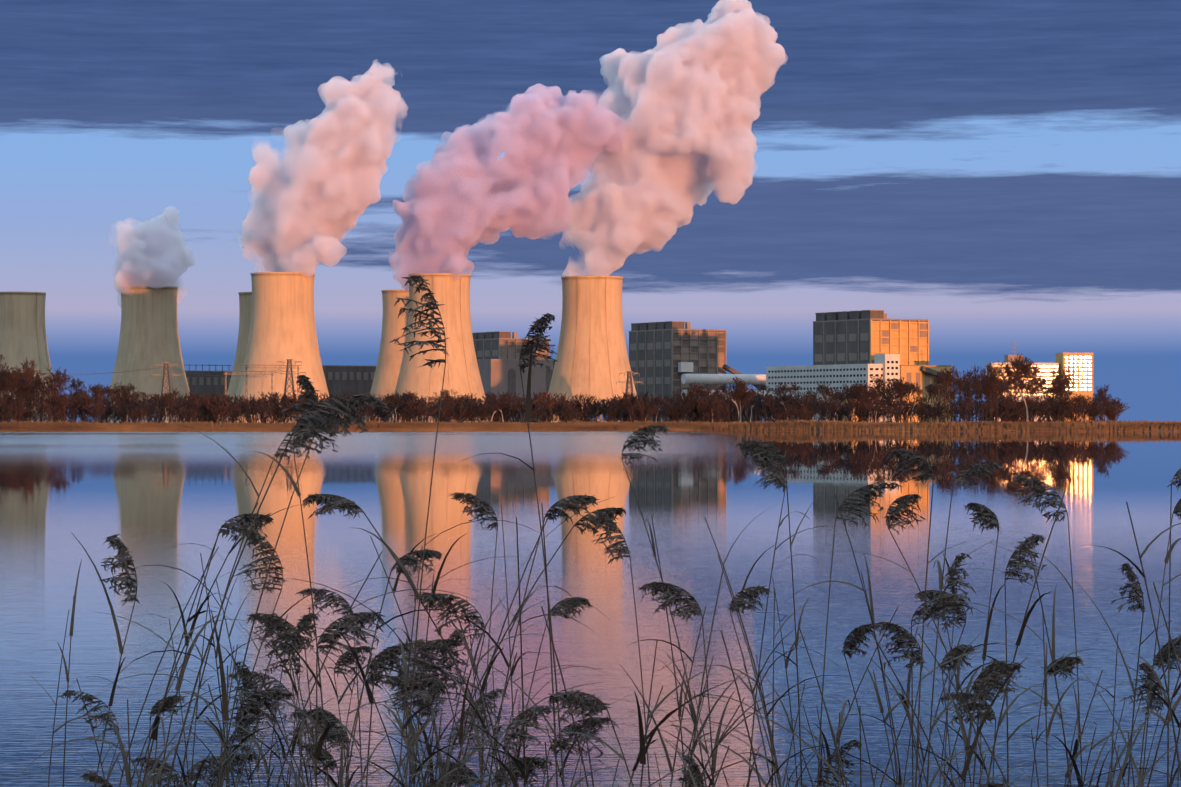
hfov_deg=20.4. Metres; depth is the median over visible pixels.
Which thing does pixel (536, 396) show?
bush
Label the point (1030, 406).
bush
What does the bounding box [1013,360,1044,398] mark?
tree
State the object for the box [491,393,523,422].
bush
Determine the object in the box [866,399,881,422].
tree
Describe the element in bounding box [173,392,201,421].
bush
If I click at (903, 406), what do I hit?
bush
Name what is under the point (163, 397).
tree
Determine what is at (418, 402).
bush
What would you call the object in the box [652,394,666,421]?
tree
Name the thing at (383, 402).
bush
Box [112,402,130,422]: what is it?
bush
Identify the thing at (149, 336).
cooling tower
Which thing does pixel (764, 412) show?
bush
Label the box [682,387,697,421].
tree
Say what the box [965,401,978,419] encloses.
bush
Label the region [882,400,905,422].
bush
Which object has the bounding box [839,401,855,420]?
bush
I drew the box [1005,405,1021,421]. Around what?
bush
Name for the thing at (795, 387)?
tree
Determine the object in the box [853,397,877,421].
bush
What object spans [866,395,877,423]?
tree
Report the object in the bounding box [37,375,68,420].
tree
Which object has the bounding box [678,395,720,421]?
bush
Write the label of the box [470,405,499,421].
bush
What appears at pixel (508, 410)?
bush
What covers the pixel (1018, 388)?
tree
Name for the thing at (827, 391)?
tree
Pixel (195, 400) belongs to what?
bush
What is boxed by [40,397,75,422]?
bush
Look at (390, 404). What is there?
tree
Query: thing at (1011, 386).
tree
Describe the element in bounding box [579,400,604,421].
bush
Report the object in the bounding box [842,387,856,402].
tree
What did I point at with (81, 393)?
tree
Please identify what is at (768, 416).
bush
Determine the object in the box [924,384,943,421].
tree
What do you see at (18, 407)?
bush
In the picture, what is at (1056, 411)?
bush
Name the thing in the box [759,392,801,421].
bush
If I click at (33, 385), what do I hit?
tree
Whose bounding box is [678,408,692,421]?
bush
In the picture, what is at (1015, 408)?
bush
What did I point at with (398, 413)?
bush
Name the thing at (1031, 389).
tree
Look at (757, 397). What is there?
tree
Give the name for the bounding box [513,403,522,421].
tree
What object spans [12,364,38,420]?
tree
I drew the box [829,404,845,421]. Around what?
bush
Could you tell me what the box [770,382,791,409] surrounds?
tree
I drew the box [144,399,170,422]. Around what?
bush
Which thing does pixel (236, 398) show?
bush
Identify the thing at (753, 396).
tree
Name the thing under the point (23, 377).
tree
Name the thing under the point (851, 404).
bush
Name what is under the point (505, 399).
tree
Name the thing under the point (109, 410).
bush
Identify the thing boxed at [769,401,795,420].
bush
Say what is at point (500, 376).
building
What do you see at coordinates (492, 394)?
tree
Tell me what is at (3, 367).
tree
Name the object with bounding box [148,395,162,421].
tree
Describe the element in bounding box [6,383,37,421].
tree
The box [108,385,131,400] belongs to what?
tree
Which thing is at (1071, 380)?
tree
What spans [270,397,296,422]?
bush
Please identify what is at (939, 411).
bush
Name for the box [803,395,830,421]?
bush
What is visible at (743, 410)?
bush
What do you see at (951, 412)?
bush
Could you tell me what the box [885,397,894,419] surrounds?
tree
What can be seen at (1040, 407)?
bush
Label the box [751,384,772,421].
tree
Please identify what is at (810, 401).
bush
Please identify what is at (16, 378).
tree
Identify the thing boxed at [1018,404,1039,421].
bush
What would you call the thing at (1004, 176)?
sky
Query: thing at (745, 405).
tree
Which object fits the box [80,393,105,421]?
tree
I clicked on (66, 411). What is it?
bush
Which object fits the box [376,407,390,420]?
bush
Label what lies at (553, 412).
bush
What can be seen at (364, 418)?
bush
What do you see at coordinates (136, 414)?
bush
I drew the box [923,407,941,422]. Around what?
bush
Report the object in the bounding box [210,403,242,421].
bush
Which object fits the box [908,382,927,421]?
tree
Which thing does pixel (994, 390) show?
tree
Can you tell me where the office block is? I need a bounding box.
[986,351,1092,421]
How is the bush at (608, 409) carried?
on the ground
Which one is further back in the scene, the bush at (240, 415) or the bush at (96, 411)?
the bush at (240, 415)
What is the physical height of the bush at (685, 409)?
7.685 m
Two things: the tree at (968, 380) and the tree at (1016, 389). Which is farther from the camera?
the tree at (1016, 389)
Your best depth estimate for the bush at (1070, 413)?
723.41 m
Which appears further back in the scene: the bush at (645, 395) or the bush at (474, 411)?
the bush at (645, 395)
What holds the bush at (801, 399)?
on the ground
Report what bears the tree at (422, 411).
on the ground
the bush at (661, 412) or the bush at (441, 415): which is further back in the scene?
the bush at (661, 412)
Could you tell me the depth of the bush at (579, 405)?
769.74 m
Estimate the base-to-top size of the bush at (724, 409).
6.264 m
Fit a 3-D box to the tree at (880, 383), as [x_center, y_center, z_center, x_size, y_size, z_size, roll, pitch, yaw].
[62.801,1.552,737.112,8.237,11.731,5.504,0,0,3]
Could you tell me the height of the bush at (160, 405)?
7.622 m
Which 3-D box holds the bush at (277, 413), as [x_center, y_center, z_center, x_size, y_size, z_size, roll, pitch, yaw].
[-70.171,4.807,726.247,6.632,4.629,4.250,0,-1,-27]
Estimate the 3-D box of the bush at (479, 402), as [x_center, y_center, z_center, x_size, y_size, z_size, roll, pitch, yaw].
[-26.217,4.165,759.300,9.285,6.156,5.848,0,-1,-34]
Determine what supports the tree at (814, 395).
on the ground
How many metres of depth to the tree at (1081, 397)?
792.81 m
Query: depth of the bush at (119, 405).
806.75 m
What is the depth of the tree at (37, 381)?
754.83 m
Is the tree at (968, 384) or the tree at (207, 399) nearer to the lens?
the tree at (207, 399)
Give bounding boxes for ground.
[4,422,1180,431]
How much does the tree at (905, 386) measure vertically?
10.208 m
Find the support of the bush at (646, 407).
on the ground
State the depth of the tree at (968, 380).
825.60 m
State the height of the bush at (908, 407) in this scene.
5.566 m
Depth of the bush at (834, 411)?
737.08 m
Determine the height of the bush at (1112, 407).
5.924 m
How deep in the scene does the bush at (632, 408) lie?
727.57 m
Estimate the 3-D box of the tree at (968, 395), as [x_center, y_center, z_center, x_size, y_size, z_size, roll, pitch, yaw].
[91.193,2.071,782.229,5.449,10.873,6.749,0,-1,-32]
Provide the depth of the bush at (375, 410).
744.72 m
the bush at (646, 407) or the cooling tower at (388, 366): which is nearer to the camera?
the bush at (646, 407)
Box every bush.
[0,394,20,422]
[0,396,16,422]
[1,393,26,421]
[4,395,30,420]
[5,398,30,421]
[11,402,45,420]
[24,398,43,421]
[29,400,64,421]
[32,396,69,421]
[33,407,62,419]
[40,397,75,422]
[47,393,74,421]
[47,394,83,421]
[62,395,100,421]
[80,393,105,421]
[87,404,104,423]
[88,402,113,422]
[97,395,118,422]
[98,403,120,421]
[102,408,115,422]
[104,394,143,422]
[109,410,125,422]
[111,403,135,421]
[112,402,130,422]
[123,399,148,421]
[123,408,147,422]
[127,407,153,422]
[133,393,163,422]
[143,405,165,422]
[144,394,176,422]
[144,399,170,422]
[149,401,174,422]
[154,401,186,421]
[160,393,203,422]
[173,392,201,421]
[176,407,201,421]
[181,396,218,422]
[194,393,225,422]
[195,403,210,421]
[199,391,229,421]
[202,399,234,421]
[205,400,232,421]
[207,405,229,423]
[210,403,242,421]
[226,394,251,422]
[226,404,239,423]
[228,401,250,422]
[230,400,263,422]
[232,403,263,421]
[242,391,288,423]
[246,391,287,421]
[249,398,263,422]
[257,403,275,423]
[260,405,286,422]
[267,396,297,422]
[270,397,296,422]
[276,394,304,421]
[320,393,352,417]
[331,390,358,422]
[354,408,374,422]
[358,403,381,421]
[361,405,384,422]
[364,407,381,420]
[369,403,393,421]
[376,394,394,421]
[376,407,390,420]
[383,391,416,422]
[391,401,405,421]
[393,410,417,419]
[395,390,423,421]
[397,400,419,421]
[401,395,432,422]
[404,406,418,422]
[405,397,438,421]
[417,403,442,422]
[425,399,445,422]
[432,409,448,422]
[433,394,475,422]
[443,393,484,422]
[449,405,476,422]
[457,401,485,422]
[468,398,485,422]
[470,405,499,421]
[472,398,492,422]
[481,395,522,422]
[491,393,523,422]
[495,396,522,421]
[496,397,513,422]
[497,391,520,421]
[504,392,553,422]
[506,406,524,421]
[522,392,556,421]
[531,393,568,422]
[534,407,558,422]
[535,402,558,421]
[541,402,568,422]
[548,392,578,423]
[559,393,600,422]
[563,412,581,421]
[566,410,577,421]
[571,395,602,421]
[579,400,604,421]
[579,405,601,421]
[596,394,635,422]
[599,401,619,421]
[601,403,627,421]
[610,392,648,420]
[612,398,646,421]
[621,395,661,420]
[622,402,658,421]
[623,399,644,422]
[625,403,660,421]
[631,391,673,420]
[655,406,667,421]
[657,403,682,420]
[660,408,680,421]
[664,393,703,422]
[678,395,716,422]
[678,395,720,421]
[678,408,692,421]
[685,397,716,422]
[702,406,731,422]
[708,399,739,421]
[727,400,753,421]
[737,408,756,422]
[754,394,783,420]
[754,405,777,420]
[755,393,798,419]
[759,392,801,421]
[760,403,789,421]
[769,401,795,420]
[774,411,787,420]
[780,404,809,420]
[780,408,801,420]
[783,392,832,420]
[792,393,825,420]
[792,403,818,420]
[793,411,816,420]
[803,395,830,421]
[815,404,838,420]
[817,399,835,419]
[823,406,846,420]
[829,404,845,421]
[839,398,871,421]
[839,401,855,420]
[845,398,867,421]
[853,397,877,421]
[862,408,883,421]
[866,404,887,422]
[872,404,898,422]
[874,398,892,422]
[881,407,904,421]
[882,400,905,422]
[893,400,911,421]
[894,401,919,420]
[898,399,911,421]
[907,403,928,422]
[908,396,936,422]
[909,404,937,421]
[912,403,939,421]
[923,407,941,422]
[927,404,949,418]
[932,406,952,418]
[936,395,971,422]
[942,404,962,421]
[948,397,982,421]
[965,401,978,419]
[968,399,999,420]
[973,401,1005,421]
[975,402,998,421]
[986,389,1033,421]
[991,395,1024,422]
[1003,397,1032,421]
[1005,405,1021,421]
[1013,410,1036,421]
[1016,397,1037,421]
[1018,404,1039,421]
[1019,399,1044,420]
[1029,393,1069,421]
[1029,400,1051,422]
[1031,394,1048,422]
[1032,403,1055,421]
[1044,396,1078,420]
[1044,396,1080,418]
[1045,403,1069,421]
[1059,398,1092,420]
[1061,408,1085,420]
[1078,401,1103,421]
[1091,397,1127,420]
[1094,400,1125,419]
[1100,408,1117,419]
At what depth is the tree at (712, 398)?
732.64 m
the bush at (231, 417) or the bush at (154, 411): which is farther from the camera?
the bush at (231, 417)
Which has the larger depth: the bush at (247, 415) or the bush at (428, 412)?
the bush at (247, 415)
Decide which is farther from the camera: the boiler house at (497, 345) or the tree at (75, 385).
the boiler house at (497, 345)
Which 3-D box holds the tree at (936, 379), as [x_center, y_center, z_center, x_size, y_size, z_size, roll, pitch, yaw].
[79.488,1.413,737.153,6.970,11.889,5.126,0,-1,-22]
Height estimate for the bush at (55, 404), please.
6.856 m
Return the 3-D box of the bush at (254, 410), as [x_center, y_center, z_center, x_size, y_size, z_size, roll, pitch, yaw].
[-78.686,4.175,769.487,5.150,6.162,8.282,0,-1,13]
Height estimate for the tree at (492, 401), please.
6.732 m
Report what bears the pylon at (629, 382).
on the ground
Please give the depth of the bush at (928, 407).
733.77 m
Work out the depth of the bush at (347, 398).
749.22 m
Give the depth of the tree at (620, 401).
736.38 m
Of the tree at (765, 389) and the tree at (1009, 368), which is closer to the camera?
the tree at (1009, 368)
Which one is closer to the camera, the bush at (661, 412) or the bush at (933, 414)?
the bush at (933, 414)
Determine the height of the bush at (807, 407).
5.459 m
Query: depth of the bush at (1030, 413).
734.05 m
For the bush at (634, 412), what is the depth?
755.19 m
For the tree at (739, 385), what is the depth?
742.17 m
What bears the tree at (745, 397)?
on the ground
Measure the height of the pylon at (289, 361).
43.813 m
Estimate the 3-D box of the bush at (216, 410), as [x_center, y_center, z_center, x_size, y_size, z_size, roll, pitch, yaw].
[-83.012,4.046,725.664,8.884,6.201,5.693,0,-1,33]
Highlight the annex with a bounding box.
[766,354,981,422]
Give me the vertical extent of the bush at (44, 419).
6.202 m
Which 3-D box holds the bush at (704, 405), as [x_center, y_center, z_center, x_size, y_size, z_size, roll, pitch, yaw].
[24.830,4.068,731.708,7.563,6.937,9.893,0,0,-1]
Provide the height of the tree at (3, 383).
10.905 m
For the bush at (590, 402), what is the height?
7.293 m
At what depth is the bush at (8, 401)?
734.14 m
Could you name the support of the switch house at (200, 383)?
on the ground
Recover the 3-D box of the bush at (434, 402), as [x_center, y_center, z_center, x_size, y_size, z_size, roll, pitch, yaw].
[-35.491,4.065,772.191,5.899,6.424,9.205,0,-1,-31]
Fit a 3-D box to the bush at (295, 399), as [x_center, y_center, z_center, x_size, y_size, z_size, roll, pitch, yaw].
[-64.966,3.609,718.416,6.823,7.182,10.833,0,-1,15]
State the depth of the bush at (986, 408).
722.91 m
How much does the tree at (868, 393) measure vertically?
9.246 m
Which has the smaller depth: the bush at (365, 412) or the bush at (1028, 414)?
the bush at (365, 412)
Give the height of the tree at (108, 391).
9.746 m
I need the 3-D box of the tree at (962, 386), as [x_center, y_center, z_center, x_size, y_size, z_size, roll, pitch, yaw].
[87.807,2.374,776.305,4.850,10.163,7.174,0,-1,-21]
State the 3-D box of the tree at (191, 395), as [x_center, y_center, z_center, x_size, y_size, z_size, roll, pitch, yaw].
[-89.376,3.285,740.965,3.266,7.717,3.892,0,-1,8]
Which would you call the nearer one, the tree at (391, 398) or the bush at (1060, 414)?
the tree at (391, 398)
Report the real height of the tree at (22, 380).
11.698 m
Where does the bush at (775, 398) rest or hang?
on the ground
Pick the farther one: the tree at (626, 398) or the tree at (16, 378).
the tree at (16, 378)
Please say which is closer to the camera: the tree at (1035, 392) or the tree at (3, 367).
the tree at (3, 367)
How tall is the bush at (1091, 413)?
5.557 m
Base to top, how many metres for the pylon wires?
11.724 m
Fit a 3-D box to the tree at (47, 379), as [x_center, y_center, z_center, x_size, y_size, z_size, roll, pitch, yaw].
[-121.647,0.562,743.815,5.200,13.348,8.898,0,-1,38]
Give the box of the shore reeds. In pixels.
[0,419,1180,431]
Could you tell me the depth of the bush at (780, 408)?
743.79 m
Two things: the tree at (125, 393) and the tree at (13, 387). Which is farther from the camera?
the tree at (125, 393)
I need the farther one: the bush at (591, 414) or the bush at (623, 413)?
the bush at (591, 414)
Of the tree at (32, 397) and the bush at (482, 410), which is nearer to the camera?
the tree at (32, 397)
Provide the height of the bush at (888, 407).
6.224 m
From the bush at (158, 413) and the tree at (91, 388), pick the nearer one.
the bush at (158, 413)
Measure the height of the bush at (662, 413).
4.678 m
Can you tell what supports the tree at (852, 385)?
on the ground
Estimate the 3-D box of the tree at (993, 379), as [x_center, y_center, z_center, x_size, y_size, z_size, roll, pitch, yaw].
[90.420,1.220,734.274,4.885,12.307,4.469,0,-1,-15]
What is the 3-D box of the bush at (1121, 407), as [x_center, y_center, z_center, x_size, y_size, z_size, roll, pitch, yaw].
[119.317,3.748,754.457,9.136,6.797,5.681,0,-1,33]
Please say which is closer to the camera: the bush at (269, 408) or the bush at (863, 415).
the bush at (269, 408)
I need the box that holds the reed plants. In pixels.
[21,275,1180,786]
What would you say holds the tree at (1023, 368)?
on the ground
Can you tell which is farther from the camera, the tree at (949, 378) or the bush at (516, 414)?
the bush at (516, 414)
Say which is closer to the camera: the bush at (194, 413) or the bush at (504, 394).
the bush at (194, 413)
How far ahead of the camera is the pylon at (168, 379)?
2588.85 m
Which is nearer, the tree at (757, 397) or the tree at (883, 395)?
the tree at (757, 397)
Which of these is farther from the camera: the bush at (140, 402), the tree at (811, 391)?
the tree at (811, 391)
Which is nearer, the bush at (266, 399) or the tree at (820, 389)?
the bush at (266, 399)
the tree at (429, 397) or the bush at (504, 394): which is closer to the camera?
the bush at (504, 394)
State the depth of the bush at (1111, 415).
729.54 m
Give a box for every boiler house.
[463,331,548,419]
[629,321,725,419]
[813,310,928,364]
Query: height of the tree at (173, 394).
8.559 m
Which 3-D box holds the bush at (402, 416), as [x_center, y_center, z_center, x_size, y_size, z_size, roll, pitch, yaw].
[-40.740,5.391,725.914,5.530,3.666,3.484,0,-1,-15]
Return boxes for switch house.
[167,364,237,422]
[322,365,375,420]
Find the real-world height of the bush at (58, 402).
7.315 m
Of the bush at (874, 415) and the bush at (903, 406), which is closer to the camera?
the bush at (874, 415)
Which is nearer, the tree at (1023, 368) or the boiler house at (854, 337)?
the tree at (1023, 368)
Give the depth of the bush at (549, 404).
734.02 m
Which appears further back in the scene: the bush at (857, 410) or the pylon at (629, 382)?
the pylon at (629, 382)
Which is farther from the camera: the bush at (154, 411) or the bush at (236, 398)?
the bush at (236, 398)
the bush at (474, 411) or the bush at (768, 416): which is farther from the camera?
the bush at (768, 416)
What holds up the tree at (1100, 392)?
on the ground
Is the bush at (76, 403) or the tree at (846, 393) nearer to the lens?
the bush at (76, 403)
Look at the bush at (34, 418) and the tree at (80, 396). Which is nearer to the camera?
the tree at (80, 396)
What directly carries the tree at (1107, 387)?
on the ground
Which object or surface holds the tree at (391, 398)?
on the ground
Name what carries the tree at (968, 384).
on the ground
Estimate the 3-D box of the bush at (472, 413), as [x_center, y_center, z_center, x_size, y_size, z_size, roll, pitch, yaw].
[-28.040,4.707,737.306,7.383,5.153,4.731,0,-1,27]
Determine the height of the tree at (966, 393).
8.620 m
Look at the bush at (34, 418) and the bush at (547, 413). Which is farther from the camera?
the bush at (34, 418)
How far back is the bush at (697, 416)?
735.48 m
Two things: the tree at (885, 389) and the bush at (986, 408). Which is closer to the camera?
the bush at (986, 408)
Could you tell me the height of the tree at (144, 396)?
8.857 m
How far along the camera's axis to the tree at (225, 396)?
758.55 m
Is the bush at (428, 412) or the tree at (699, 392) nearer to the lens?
the bush at (428, 412)
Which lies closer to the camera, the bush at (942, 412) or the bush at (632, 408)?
the bush at (632, 408)
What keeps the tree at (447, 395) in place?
on the ground
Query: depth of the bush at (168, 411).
715.36 m
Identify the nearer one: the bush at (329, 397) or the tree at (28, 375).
the bush at (329, 397)
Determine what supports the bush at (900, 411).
on the ground
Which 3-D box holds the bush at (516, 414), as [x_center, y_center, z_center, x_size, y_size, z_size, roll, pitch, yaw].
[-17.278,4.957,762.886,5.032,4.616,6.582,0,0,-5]
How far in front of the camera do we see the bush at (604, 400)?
752.74 m
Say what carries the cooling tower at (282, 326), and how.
on the ground
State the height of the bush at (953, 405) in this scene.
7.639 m
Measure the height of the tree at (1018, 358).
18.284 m
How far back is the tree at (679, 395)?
733.67 m
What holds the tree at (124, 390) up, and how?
on the ground
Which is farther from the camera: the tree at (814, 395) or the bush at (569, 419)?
the tree at (814, 395)
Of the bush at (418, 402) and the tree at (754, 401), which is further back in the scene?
the tree at (754, 401)
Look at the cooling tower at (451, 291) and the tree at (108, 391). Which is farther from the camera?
the cooling tower at (451, 291)
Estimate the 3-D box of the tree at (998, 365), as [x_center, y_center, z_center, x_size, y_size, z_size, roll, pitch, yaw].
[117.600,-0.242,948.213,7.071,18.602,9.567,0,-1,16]
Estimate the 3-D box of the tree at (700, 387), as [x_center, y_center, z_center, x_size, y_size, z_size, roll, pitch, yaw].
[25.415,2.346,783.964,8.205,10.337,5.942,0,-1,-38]
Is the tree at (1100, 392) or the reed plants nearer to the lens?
the reed plants
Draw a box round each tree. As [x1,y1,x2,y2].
[0,354,12,374]
[0,374,31,422]
[0,378,16,421]
[4,359,45,421]
[4,368,33,401]
[6,369,25,417]
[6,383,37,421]
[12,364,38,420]
[12,382,40,422]
[16,376,46,421]
[25,387,49,421]
[33,367,73,421]
[35,382,61,421]
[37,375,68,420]
[47,372,72,421]
[66,378,84,421]
[67,389,82,421]
[71,394,90,422]
[73,389,89,420]
[81,383,103,402]
[89,388,103,400]
[103,385,116,422]
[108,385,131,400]
[109,385,140,422]
[110,382,136,420]
[137,392,153,423]
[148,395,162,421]
[159,393,175,422]
[163,388,181,421]
[187,391,201,422]
[215,395,233,406]
[277,393,294,422]
[384,393,403,420]
[415,407,427,421]
[428,390,444,422]
[438,389,457,420]
[480,391,497,421]
[485,397,505,420]
[488,396,509,421]
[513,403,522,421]
[589,402,598,416]
[606,406,620,418]
[616,397,630,420]
[618,391,632,421]
[619,395,640,419]
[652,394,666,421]
[669,388,688,419]
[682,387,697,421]
[688,382,713,418]
[692,388,707,400]
[707,395,722,422]
[714,377,749,422]
[717,388,735,423]
[727,386,755,420]
[730,385,755,421]
[730,394,741,420]
[738,390,751,420]
[740,400,751,412]
[746,389,764,421]
[749,388,760,422]
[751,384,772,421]
[760,393,772,422]
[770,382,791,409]
[783,382,801,421]
[796,390,817,397]
[810,392,827,417]
[814,382,842,420]
[821,386,836,419]
[826,391,841,421]
[830,405,841,417]
[833,393,849,421]
[837,391,867,417]
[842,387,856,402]
[843,382,856,419]
[847,392,865,419]
[852,375,887,422]
[858,386,881,420]
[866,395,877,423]
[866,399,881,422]
[872,378,898,418]
[880,385,896,398]
[882,379,910,404]
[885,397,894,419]
[887,377,907,420]
[891,381,918,414]
[893,382,914,421]
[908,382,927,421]
[914,396,924,421]
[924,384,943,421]
[925,383,938,421]
[932,366,960,420]
[932,375,956,421]
[934,377,964,420]
[935,368,963,421]
[937,388,956,403]
[953,382,969,421]
[954,370,984,417]
[955,388,978,405]
[962,369,985,420]
[965,380,982,400]
[970,364,996,420]
[972,390,992,421]
[974,363,998,419]
[979,381,1009,418]
[981,377,1009,414]
[983,379,1017,412]
[983,382,1001,420]
[984,371,1005,422]
[987,362,1004,384]
[996,362,1023,420]
[997,359,1035,421]
[999,357,1016,393]
[1005,375,1028,422]
[1006,364,1042,420]
[1006,381,1025,397]
[1012,354,1038,417]
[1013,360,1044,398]
[1023,358,1047,400]
[1023,381,1050,421]
[1025,388,1039,399]
[1031,369,1069,422]
[1044,383,1055,421]
[1045,372,1069,422]
[1047,364,1088,420]
[1051,379,1069,421]
[1054,376,1074,392]
[1077,394,1088,420]
[1080,395,1100,418]
[1093,389,1113,419]
[1093,393,1107,413]
[1095,384,1111,415]
[1104,400,1122,419]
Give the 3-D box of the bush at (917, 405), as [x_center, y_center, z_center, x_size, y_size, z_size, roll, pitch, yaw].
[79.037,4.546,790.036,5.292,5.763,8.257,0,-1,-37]
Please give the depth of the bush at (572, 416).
726.77 m
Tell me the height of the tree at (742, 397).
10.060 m
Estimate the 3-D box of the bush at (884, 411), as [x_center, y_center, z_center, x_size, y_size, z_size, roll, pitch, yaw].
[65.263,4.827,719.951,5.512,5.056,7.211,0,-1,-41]
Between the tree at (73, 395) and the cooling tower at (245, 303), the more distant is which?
the cooling tower at (245, 303)
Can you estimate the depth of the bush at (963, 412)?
722.76 m
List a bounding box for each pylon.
[150,362,181,422]
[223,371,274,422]
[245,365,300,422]
[273,359,305,422]
[616,371,639,419]
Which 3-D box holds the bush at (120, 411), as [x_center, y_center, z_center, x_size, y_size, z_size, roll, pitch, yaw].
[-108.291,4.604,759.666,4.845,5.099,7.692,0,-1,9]
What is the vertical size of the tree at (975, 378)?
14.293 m
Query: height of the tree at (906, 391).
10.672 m
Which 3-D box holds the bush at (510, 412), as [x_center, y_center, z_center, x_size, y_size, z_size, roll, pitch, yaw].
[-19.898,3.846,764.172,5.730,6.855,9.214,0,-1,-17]
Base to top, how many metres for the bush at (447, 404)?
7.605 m
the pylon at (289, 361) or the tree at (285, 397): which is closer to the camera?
the tree at (285, 397)
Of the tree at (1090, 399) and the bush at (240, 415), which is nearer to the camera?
the bush at (240, 415)
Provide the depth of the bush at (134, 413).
717.77 m
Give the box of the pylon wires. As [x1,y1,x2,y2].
[35,366,281,376]
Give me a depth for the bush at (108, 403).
787.79 m
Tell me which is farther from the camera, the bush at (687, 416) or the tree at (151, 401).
the bush at (687, 416)
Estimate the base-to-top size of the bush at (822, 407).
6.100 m
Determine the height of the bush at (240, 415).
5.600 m
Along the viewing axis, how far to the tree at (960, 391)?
734.89 m
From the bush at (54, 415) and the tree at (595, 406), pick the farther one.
the tree at (595, 406)
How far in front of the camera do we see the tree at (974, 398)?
767.84 m
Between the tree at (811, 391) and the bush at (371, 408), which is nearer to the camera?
the bush at (371, 408)
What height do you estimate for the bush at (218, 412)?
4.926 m
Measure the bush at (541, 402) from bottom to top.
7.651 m
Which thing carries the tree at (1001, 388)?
on the ground
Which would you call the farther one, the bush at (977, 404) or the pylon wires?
the pylon wires
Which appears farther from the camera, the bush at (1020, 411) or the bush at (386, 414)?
the bush at (386, 414)
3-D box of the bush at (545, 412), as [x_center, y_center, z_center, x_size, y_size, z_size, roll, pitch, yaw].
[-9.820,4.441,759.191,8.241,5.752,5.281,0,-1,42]
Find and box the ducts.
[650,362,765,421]
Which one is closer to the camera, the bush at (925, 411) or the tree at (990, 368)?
the tree at (990, 368)
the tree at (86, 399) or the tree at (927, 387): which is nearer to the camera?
the tree at (86, 399)
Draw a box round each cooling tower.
[0,291,68,422]
[97,286,197,422]
[223,292,295,420]
[227,272,328,422]
[362,289,432,421]
[382,273,491,422]
[538,276,648,422]
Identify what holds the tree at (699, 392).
on the ground
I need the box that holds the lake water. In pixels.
[0,431,1180,786]
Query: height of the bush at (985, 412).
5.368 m
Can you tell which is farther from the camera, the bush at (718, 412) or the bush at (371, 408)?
the bush at (371, 408)
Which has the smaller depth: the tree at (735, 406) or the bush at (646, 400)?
the bush at (646, 400)
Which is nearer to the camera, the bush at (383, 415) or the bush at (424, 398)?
the bush at (424, 398)
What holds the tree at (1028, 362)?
on the ground
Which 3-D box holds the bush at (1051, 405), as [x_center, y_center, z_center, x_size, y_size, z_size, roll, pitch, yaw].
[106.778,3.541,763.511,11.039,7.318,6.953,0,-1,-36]
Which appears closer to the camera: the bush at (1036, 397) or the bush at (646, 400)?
the bush at (646, 400)
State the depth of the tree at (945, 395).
931.91 m
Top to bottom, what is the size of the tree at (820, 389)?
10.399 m
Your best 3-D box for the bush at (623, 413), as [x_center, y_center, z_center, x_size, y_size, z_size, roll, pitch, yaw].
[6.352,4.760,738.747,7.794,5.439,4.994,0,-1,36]
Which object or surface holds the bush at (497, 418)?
on the ground
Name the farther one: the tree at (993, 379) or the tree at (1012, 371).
the tree at (1012, 371)
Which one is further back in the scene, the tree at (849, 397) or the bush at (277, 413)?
the tree at (849, 397)
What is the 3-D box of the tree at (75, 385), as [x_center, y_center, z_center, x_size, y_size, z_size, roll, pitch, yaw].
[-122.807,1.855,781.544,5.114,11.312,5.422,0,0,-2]
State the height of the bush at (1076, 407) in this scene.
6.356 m
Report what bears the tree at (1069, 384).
on the ground
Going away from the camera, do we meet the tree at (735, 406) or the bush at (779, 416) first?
the bush at (779, 416)
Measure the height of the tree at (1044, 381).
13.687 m
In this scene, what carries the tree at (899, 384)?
on the ground
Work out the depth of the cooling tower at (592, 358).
2545.23 m
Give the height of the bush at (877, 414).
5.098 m
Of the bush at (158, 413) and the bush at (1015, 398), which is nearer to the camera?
the bush at (1015, 398)
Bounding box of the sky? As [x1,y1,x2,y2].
[0,0,1180,421]
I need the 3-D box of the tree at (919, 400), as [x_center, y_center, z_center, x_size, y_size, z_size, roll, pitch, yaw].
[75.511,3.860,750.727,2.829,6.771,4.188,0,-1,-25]
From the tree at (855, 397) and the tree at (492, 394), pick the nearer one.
the tree at (492, 394)
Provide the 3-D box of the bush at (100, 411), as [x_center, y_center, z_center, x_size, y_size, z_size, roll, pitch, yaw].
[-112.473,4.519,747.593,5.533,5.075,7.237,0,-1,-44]
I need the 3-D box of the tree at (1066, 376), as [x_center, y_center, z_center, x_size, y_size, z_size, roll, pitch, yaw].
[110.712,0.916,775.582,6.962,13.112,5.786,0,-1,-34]
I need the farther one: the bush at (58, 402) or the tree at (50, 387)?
the bush at (58, 402)
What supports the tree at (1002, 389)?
on the ground

